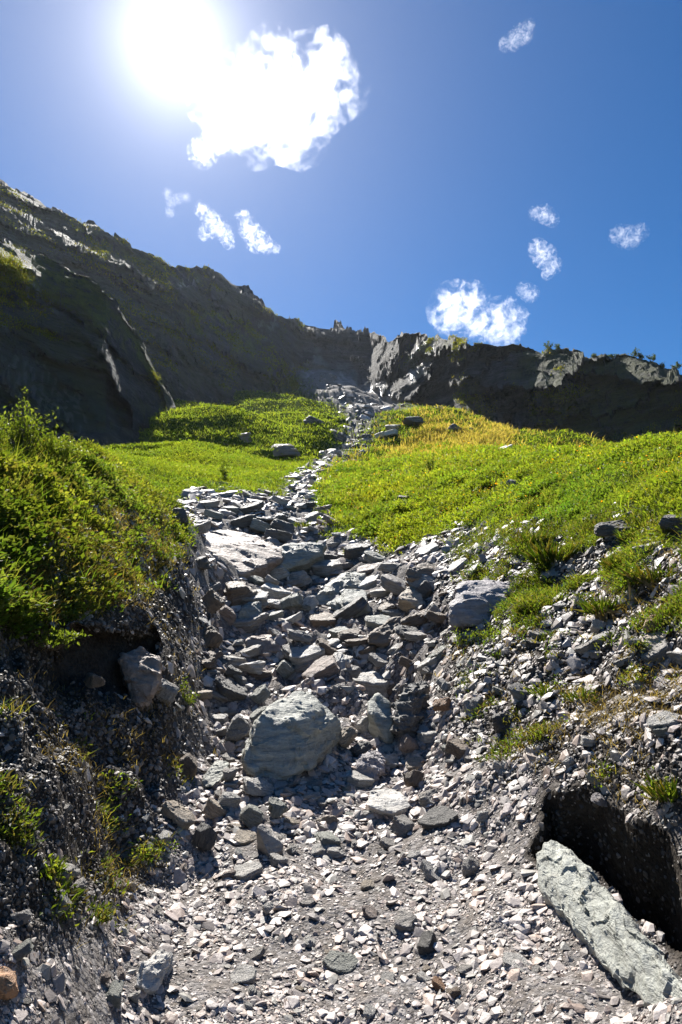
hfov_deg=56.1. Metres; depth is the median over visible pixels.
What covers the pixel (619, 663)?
flat stone
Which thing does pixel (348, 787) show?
stone
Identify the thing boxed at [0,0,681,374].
sky
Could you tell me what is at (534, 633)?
flat stone
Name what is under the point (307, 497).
flat stone
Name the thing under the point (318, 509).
flat stone
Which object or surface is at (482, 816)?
stone
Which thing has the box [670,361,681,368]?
bush
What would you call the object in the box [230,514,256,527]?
flat stone
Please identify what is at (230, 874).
stone
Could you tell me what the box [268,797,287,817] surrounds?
stone
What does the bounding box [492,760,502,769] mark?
flat stone
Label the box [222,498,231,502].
flat stone
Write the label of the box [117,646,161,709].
boulder
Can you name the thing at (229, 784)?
flat stone
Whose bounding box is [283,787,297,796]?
flat stone
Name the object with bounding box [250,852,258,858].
flat stone
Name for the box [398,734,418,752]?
flat stone
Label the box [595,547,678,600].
grass tuft
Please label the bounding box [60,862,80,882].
stone
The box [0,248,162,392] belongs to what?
ledge grass
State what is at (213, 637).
stone
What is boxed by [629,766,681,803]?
grass tuft
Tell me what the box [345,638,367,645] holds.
flat stone
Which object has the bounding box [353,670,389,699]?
flat stone
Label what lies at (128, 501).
shrub
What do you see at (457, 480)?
wildflowers
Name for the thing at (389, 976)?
flat stone
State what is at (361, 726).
flat stone
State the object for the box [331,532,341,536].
stone
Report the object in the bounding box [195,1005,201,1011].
stone
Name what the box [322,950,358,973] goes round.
flat stone
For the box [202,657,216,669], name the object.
stone
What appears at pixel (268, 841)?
flat rock
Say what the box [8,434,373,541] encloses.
meadow herbs
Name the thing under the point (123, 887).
flat stone
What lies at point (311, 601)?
stone
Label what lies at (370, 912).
flat stone
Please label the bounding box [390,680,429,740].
boulder
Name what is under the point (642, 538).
turf patches
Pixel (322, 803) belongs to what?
flat stone
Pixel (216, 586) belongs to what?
flat stone
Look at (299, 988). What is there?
flat stone
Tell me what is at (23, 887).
stone
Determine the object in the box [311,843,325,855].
stone
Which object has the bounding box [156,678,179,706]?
flat stone
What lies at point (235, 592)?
stone
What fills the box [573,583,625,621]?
grass tuft
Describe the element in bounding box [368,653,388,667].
flat stone
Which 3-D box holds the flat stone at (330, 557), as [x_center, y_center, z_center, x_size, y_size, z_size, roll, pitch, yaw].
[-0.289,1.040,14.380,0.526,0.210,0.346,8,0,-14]
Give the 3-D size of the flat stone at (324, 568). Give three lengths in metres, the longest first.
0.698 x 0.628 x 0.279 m
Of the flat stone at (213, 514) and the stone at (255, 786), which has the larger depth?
the flat stone at (213, 514)
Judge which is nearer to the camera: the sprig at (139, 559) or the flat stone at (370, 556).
the sprig at (139, 559)
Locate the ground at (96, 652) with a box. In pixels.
[0,372,681,1023]
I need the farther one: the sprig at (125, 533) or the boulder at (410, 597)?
the boulder at (410, 597)
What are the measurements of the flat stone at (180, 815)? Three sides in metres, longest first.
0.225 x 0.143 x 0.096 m
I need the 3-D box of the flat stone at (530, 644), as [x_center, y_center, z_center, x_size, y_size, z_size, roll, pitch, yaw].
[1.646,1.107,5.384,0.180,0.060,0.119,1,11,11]
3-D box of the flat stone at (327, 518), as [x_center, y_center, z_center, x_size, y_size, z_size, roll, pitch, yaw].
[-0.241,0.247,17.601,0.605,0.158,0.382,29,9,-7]
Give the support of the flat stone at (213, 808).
on the ground at (96, 652)
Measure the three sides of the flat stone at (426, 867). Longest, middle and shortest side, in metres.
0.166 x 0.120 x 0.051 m
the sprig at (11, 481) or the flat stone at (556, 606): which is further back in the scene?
the flat stone at (556, 606)
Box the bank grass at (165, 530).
[0,429,191,624]
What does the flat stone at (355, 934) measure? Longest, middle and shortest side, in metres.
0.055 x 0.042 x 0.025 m
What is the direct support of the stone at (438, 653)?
on the ground at (96, 652)
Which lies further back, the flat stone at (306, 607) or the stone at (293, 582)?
the stone at (293, 582)
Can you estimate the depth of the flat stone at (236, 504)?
19.84 m
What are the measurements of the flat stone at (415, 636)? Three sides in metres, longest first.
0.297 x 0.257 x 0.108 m
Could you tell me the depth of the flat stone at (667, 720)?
3.06 m
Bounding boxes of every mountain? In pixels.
[0,179,681,442]
[0,242,175,447]
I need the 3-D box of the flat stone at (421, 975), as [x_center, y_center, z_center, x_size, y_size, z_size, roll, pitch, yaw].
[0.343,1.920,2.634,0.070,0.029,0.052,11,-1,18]
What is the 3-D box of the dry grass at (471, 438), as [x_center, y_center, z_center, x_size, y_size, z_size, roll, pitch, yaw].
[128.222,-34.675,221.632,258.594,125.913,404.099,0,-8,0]
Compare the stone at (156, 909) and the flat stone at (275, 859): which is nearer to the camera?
the stone at (156, 909)
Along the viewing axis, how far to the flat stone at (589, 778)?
3.27 m
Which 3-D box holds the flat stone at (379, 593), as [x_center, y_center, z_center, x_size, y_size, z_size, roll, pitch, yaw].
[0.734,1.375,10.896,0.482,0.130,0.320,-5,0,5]
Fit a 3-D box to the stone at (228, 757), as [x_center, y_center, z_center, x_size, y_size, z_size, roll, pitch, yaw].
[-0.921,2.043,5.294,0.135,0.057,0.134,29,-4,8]
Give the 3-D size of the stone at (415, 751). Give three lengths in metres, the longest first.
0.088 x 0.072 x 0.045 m
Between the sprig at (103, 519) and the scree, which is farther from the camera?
the scree
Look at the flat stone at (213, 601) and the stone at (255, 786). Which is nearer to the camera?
the stone at (255, 786)
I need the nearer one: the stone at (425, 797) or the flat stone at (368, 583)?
the stone at (425, 797)
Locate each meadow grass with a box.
[95,381,615,538]
[313,436,681,552]
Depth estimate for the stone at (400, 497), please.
17.33 m
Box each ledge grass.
[0,184,681,441]
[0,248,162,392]
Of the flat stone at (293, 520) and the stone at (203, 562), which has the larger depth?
the flat stone at (293, 520)
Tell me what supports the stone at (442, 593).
on the ground at (96, 652)
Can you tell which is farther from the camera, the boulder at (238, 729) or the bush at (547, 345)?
the bush at (547, 345)
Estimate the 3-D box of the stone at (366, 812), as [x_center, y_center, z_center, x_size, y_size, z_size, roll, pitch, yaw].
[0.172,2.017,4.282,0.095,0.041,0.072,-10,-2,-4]
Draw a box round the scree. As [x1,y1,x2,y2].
[223,372,407,454]
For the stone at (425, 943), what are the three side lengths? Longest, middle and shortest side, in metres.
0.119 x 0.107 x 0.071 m
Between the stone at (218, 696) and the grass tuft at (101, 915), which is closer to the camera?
the grass tuft at (101, 915)
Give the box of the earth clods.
[0,505,681,975]
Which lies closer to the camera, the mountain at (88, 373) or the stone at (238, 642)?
the stone at (238, 642)
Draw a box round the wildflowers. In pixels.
[14,431,681,612]
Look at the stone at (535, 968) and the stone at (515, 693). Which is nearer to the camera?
the stone at (535, 968)
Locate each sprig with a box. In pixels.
[2,472,30,491]
[30,544,48,561]
[33,472,58,489]
[37,572,57,592]
[59,462,80,476]
[62,608,80,623]
[71,528,92,551]
[84,505,110,529]
[96,579,126,589]
[97,474,126,490]
[119,525,144,547]
[131,550,152,565]
[134,507,158,531]
[155,500,169,522]
[159,544,178,562]
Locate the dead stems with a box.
[0,512,681,951]
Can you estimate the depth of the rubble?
5.46 m
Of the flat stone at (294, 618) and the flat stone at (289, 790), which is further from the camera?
the flat stone at (294, 618)
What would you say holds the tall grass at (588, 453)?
on the ground at (96, 652)
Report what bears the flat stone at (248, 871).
on the ground at (96, 652)
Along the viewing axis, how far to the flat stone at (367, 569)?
12.60 m
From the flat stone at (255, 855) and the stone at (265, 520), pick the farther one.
the stone at (265, 520)
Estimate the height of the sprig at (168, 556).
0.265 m
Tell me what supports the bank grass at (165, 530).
on the ground at (96, 652)
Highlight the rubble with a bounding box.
[47,394,681,848]
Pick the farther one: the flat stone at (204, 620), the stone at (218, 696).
the flat stone at (204, 620)
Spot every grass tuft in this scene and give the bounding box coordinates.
[37,853,76,886]
[89,895,119,926]
[291,520,312,526]
[500,527,548,546]
[513,522,583,563]
[513,600,546,613]
[515,677,562,696]
[559,680,601,702]
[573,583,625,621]
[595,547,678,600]
[595,550,633,571]
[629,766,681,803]
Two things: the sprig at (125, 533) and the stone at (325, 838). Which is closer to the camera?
the stone at (325, 838)
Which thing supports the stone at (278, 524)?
on the ground at (96, 652)
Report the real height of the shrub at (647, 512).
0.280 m
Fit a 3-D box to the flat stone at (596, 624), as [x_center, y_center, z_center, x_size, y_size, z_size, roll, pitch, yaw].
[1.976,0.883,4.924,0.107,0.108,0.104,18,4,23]
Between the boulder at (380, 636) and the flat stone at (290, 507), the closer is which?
the boulder at (380, 636)
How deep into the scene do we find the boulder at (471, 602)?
6.87 m
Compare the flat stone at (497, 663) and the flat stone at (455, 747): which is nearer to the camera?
the flat stone at (455, 747)
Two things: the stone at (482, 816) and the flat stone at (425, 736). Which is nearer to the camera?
the stone at (482, 816)
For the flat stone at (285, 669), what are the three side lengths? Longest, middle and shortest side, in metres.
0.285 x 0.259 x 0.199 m
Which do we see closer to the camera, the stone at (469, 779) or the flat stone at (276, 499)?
the stone at (469, 779)
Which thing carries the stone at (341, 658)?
on the ground at (96, 652)
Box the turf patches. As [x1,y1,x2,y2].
[438,496,681,654]
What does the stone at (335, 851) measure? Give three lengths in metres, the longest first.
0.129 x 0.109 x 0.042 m
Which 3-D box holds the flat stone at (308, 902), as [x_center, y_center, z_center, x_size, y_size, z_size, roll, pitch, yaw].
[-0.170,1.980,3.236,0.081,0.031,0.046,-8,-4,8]
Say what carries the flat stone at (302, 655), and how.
on the ground at (96, 652)
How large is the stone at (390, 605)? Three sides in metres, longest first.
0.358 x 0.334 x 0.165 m
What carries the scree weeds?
on the ground at (96, 652)
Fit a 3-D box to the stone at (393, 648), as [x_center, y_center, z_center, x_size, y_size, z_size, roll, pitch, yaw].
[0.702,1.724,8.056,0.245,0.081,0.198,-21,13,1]
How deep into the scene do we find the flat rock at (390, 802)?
4.30 m
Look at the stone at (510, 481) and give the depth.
13.70 m
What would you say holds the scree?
on the ground at (96, 652)
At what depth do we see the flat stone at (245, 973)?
2.63 m
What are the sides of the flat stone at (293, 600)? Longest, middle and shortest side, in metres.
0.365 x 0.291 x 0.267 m
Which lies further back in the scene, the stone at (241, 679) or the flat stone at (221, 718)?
the stone at (241, 679)
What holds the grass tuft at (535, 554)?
on the ground at (96, 652)
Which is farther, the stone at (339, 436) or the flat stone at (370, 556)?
the stone at (339, 436)
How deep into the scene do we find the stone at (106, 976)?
2.32 m
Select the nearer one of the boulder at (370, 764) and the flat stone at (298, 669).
the boulder at (370, 764)
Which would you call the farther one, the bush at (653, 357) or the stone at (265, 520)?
the bush at (653, 357)
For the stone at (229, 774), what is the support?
on the ground at (96, 652)
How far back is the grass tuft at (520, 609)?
5.91 m
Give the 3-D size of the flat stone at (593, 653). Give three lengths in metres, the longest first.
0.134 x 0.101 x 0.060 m
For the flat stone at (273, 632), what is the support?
on the ground at (96, 652)
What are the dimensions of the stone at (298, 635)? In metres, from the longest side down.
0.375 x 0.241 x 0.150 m
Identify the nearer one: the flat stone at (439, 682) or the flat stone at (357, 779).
the flat stone at (357, 779)
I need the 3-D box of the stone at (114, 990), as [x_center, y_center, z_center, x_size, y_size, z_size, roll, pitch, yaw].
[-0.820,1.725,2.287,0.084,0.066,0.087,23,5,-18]
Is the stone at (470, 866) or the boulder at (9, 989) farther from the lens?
the stone at (470, 866)
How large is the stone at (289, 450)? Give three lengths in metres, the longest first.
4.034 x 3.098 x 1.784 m
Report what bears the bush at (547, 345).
on the mountain at (633, 396)
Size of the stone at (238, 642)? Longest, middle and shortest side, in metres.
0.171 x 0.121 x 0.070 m
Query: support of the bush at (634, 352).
on the mountain at (633, 396)
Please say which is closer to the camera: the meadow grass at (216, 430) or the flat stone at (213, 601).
the flat stone at (213, 601)
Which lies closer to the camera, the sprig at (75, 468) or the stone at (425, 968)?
the stone at (425, 968)
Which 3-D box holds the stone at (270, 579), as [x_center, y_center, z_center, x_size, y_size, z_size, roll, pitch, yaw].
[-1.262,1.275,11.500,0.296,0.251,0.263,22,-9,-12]
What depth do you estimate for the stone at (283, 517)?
18.85 m
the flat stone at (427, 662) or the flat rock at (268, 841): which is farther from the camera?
the flat stone at (427, 662)
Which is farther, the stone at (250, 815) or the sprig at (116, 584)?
the sprig at (116, 584)
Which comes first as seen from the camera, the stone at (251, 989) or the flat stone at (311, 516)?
the stone at (251, 989)
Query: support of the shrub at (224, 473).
on the ground at (96, 652)
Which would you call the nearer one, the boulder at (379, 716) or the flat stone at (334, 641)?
the boulder at (379, 716)
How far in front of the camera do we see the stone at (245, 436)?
74.18 m
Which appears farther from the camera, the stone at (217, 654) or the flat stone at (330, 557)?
the flat stone at (330, 557)
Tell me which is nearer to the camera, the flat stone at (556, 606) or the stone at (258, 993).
the stone at (258, 993)
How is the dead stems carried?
on the ground at (96, 652)
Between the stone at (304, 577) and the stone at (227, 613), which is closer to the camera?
the stone at (227, 613)
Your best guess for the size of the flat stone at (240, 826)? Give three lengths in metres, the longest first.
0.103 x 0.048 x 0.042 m
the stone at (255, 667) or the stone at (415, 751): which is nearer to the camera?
the stone at (415, 751)
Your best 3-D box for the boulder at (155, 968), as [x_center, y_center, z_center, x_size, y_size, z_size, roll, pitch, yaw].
[-0.750,1.848,2.571,0.130,0.181,0.344,0,-8,0]
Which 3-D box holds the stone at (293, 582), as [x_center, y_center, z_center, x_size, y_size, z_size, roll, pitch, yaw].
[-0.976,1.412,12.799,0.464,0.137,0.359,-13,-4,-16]
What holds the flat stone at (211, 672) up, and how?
on the ground at (96, 652)
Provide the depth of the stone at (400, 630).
8.09 m
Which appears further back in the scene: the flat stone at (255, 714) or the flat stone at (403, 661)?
the flat stone at (403, 661)
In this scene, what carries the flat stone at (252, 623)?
on the ground at (96, 652)
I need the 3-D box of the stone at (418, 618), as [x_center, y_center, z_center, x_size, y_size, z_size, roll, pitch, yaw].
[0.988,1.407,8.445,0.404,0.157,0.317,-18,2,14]
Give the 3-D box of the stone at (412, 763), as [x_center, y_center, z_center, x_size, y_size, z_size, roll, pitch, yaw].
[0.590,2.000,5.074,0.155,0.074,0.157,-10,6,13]
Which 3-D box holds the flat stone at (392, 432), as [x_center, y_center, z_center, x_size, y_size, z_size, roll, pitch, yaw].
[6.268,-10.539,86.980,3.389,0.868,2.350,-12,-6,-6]
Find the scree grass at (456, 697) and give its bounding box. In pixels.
[0,537,681,926]
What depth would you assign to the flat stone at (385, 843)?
3.81 m
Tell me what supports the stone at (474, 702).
on the ground at (96, 652)
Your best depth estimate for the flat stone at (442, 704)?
5.37 m
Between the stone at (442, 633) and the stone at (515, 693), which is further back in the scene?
the stone at (442, 633)
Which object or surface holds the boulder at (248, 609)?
on the ground at (96, 652)
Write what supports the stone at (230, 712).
on the ground at (96, 652)
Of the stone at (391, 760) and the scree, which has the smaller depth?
the stone at (391, 760)
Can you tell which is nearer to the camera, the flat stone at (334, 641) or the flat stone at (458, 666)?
the flat stone at (458, 666)
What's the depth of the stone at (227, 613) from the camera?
9.07 m
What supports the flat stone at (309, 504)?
on the ground at (96, 652)
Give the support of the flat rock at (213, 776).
on the ground at (96, 652)
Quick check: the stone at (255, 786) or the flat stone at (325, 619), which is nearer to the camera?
the stone at (255, 786)
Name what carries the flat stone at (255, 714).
on the ground at (96, 652)
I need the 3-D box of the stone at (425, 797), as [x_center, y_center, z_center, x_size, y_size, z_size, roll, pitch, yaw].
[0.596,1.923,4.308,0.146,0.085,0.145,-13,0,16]
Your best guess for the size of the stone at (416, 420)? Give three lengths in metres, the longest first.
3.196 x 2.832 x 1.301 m
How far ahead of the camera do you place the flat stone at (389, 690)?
7.68 m
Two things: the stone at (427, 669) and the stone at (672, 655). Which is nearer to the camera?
the stone at (672, 655)
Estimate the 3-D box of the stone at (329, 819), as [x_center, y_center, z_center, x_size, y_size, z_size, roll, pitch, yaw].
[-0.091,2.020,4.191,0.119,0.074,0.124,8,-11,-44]
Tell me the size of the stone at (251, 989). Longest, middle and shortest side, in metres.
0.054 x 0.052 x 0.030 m
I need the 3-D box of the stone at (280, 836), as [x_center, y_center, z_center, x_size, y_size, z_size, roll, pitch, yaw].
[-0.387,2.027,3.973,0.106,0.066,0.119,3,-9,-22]
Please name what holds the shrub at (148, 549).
on the ground at (96, 652)
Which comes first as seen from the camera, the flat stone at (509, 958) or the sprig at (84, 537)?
the flat stone at (509, 958)
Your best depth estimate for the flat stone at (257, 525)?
17.51 m
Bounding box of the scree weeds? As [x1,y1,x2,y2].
[0,537,681,932]
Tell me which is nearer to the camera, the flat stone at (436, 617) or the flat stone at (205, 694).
the flat stone at (205, 694)
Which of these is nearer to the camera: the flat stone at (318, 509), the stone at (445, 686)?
the stone at (445, 686)
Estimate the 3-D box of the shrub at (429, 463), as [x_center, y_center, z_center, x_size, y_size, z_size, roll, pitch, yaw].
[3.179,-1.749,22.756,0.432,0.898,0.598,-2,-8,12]
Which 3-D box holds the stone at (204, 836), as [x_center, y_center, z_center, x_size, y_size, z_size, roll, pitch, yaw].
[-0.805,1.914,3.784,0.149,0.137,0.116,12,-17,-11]
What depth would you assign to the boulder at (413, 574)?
10.04 m
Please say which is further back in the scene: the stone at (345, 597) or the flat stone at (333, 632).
the stone at (345, 597)
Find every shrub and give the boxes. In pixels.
[0,413,12,444]
[1,386,63,453]
[20,500,188,624]
[22,622,92,650]
[32,432,86,460]
[93,489,107,504]
[113,493,140,513]
[180,676,199,705]
[218,462,230,477]
[425,453,435,471]
[448,624,482,647]
[473,622,499,639]
[627,505,655,525]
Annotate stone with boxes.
[10,909,32,923]
[12,938,33,961]
[19,885,27,890]
[21,998,31,1006]
[55,889,71,915]
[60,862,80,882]
[64,803,72,812]
[72,876,86,893]
[84,673,104,687]
[100,971,111,984]
[105,980,123,1008]
[113,876,126,889]
[117,966,125,979]
[122,851,129,857]
[128,990,140,1002]
[137,886,144,892]
[153,905,159,914]
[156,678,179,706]
[157,830,170,842]
[160,800,195,829]
[170,508,188,524]
[178,753,197,779]
[179,863,186,870]
[191,822,217,850]
[193,519,210,533]
[194,556,211,569]
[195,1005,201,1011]
[197,690,212,698]
[199,616,207,626]
[200,499,219,507]
[201,589,224,613]
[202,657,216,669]
[203,626,222,647]
[203,798,226,819]
[204,509,223,519]
[208,651,223,658]
[208,670,219,674]
[210,521,218,527]
[210,582,221,590]
[212,691,228,701]
[212,714,228,723]
[214,790,220,797]
[215,677,247,702]
[215,728,226,736]
[217,605,235,625]
[218,791,240,807]
[220,655,246,668]
[221,869,235,878]
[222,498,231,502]
[222,581,258,605]
[222,752,236,762]
[223,506,238,513]
[223,710,236,715]
[223,767,237,781]
[223,782,237,789]
[224,665,241,677]
[228,823,243,828]
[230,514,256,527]
[230,963,256,983]
[232,502,242,507]
[232,639,244,645]
[233,612,268,631]
[233,674,246,685]
[234,829,256,845]
[234,848,242,855]
[234,861,262,881]
[236,643,262,657]
[238,660,265,674]
[239,433,250,442]
[239,501,263,513]
[239,804,263,828]
[240,589,268,607]
[242,776,273,795]
[244,1002,252,1010]
[246,985,256,994]
[249,575,262,584]
[249,670,271,679]
[249,684,270,703]
[249,706,266,720]
[250,518,271,532]
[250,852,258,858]
[250,946,265,959]
[255,990,262,997]
[256,517,273,522]
[261,582,291,599]
[262,575,279,584]
[262,902,273,915]
[264,529,292,542]
[267,599,282,608]
[268,610,283,619]
[268,628,281,636]
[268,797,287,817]
[269,853,287,866]
[270,519,294,533]
[270,565,289,579]
[271,444,299,456]
[271,495,287,503]
[274,832,286,839]
[276,660,294,678]
[277,514,289,521]
[280,593,302,608]
[281,612,301,623]
[281,644,292,659]
[283,578,303,586]
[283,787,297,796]
[283,817,299,824]
[286,505,295,509]
[286,570,311,587]
[286,843,298,854]
[287,517,305,524]
[287,629,311,642]
[287,775,299,785]
[288,607,300,611]
[289,645,324,665]
[295,503,306,507]
[295,660,315,672]
[295,985,303,991]
[299,898,314,906]
[300,502,315,506]
[300,968,307,975]
[301,595,318,610]
[302,604,311,610]
[302,655,339,680]
[303,416,324,423]
[303,511,320,520]
[303,792,320,798]
[303,935,315,947]
[305,494,317,499]
[306,779,321,785]
[308,525,316,530]
[309,612,336,626]
[311,559,342,576]
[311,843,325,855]
[312,638,339,645]
[314,505,331,511]
[314,831,340,846]
[315,638,336,655]
[316,815,337,823]
[317,800,327,806]
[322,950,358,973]
[323,514,337,524]
[324,553,339,559]
[326,845,346,857]
[327,542,338,546]
[327,589,370,615]
[329,429,344,441]
[329,626,347,637]
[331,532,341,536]
[333,596,367,619]
[333,652,353,669]
[337,628,361,643]
[337,726,356,747]
[342,562,352,568]
[342,784,350,791]
[344,542,371,559]
[344,664,360,677]
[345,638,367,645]
[346,770,374,788]
[349,741,371,756]
[350,839,357,848]
[352,930,358,937]
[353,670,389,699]
[354,644,376,658]
[354,715,368,733]
[356,574,379,589]
[357,562,379,575]
[360,434,372,438]
[360,879,373,890]
[362,905,378,918]
[363,550,385,562]
[363,810,371,816]
[363,1002,376,1018]
[364,614,390,628]
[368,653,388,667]
[370,589,388,596]
[375,429,397,437]
[377,563,397,571]
[377,849,387,856]
[378,600,398,609]
[379,837,394,849]
[379,971,394,984]
[380,574,405,594]
[382,606,399,617]
[383,753,397,767]
[385,424,400,429]
[387,680,395,695]
[388,643,400,653]
[390,814,414,837]
[390,925,398,935]
[392,682,409,690]
[394,909,418,932]
[395,625,417,638]
[397,495,409,499]
[398,656,413,667]
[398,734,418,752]
[401,609,427,625]
[402,416,423,425]
[403,631,426,641]
[403,770,423,786]
[405,574,434,587]
[405,756,423,770]
[407,850,420,858]
[409,650,416,656]
[412,749,421,754]
[414,543,439,556]
[415,580,432,598]
[416,657,437,674]
[416,931,437,954]
[416,970,430,981]
[417,730,437,742]
[418,805,458,829]
[419,789,436,805]
[420,859,439,880]
[422,666,432,674]
[422,965,430,971]
[424,603,440,620]
[425,625,433,631]
[426,610,446,622]
[427,640,438,646]
[427,644,445,658]
[431,976,445,991]
[432,697,451,710]
[436,677,445,687]
[437,591,447,596]
[439,628,447,635]
[440,744,449,753]
[441,681,450,691]
[444,558,468,572]
[444,738,472,758]
[445,424,461,430]
[445,986,460,998]
[456,663,462,669]
[457,964,472,973]
[462,696,482,714]
[462,855,479,876]
[464,756,470,762]
[464,774,476,784]
[475,772,482,778]
[476,811,488,822]
[492,686,504,694]
[492,712,516,733]
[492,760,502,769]
[495,660,500,667]
[497,1009,504,1018]
[502,952,526,972]
[506,479,515,486]
[507,682,528,700]
[525,638,543,648]
[529,630,546,638]
[531,965,540,972]
[546,1003,554,1013]
[553,602,565,609]
[562,756,574,767]
[567,564,574,570]
[574,640,594,654]
[580,735,596,746]
[585,772,599,786]
[588,649,602,658]
[590,618,606,633]
[591,792,606,806]
[593,631,608,643]
[594,520,630,536]
[614,656,632,666]
[627,638,641,645]
[628,686,640,690]
[632,541,661,554]
[641,639,672,662]
[647,711,681,728]
[652,727,668,736]
[659,514,681,533]
[666,651,681,665]
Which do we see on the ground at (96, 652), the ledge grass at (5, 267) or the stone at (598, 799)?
the stone at (598, 799)
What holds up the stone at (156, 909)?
on the ground at (96, 652)
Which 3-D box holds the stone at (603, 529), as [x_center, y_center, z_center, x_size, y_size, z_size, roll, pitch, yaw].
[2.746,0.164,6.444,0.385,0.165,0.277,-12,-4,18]
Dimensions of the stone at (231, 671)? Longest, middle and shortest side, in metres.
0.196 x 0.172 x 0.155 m
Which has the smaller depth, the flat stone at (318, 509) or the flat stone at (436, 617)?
the flat stone at (436, 617)
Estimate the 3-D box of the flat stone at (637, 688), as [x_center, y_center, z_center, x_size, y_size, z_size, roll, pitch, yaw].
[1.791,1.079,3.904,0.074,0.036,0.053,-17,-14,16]
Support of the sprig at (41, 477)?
on the ground at (96, 652)
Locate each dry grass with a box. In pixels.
[318,400,605,516]
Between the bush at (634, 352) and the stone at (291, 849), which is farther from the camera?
the bush at (634, 352)
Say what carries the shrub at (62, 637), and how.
on the ground at (96, 652)
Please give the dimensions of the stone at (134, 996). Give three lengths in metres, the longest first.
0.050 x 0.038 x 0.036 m
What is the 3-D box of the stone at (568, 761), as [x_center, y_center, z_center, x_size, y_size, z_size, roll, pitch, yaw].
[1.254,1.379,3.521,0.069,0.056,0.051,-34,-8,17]
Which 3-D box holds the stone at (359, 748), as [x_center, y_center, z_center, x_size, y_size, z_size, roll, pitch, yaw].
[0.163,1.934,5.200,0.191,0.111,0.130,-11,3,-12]
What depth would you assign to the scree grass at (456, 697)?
3.92 m
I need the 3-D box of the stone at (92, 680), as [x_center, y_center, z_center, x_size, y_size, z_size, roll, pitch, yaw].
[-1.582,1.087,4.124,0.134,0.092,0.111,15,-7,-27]
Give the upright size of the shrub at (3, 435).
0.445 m
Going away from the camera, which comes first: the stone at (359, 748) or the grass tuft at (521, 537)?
the stone at (359, 748)
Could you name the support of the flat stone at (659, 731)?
on the ground at (96, 652)
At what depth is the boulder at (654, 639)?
4.15 m
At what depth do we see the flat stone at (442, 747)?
4.91 m
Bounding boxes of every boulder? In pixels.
[0,966,18,999]
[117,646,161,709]
[135,949,174,994]
[224,714,249,741]
[238,601,261,618]
[241,691,341,779]
[245,634,280,652]
[355,750,385,780]
[367,616,406,646]
[367,693,394,743]
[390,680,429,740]
[398,585,423,611]
[405,561,437,586]
[448,578,512,627]
[640,631,665,648]
[643,614,659,632]
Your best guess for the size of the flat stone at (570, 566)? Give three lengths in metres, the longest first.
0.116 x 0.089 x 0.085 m
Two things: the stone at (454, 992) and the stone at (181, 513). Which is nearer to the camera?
the stone at (454, 992)
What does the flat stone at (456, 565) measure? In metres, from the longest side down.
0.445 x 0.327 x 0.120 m
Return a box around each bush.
[543,341,552,348]
[607,354,618,358]
[630,347,639,357]
[645,354,655,361]
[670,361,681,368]
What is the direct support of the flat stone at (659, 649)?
on the ground at (96, 652)
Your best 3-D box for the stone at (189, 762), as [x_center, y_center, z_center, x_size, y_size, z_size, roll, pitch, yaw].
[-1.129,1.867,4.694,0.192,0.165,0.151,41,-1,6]
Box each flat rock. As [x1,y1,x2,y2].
[201,760,229,788]
[205,530,283,579]
[257,824,283,856]
[278,542,326,571]
[316,571,365,605]
[368,788,410,817]
[536,840,681,1007]
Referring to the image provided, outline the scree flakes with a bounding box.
[410,513,681,980]
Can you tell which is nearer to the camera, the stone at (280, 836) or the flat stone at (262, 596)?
the stone at (280, 836)
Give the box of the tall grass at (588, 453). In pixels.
[0,428,681,544]
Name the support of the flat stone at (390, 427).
on the ground at (96, 652)
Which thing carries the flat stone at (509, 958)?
on the ground at (96, 652)
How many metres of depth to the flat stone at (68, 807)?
2.75 m
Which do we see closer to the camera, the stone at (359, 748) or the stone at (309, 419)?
the stone at (359, 748)
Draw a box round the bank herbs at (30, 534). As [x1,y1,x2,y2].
[0,431,198,644]
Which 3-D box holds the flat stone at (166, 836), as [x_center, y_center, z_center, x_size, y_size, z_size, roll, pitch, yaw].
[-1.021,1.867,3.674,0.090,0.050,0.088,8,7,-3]
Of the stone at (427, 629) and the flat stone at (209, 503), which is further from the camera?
the flat stone at (209, 503)
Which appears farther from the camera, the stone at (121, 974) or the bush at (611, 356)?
the bush at (611, 356)
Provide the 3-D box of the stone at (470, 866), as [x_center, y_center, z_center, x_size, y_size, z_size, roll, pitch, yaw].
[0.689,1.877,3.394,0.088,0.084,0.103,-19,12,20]
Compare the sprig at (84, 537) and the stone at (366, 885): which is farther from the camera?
the sprig at (84, 537)
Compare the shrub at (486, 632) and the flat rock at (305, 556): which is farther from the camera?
the flat rock at (305, 556)
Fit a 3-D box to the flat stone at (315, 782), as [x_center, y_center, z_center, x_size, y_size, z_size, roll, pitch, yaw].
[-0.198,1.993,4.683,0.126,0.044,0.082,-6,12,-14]

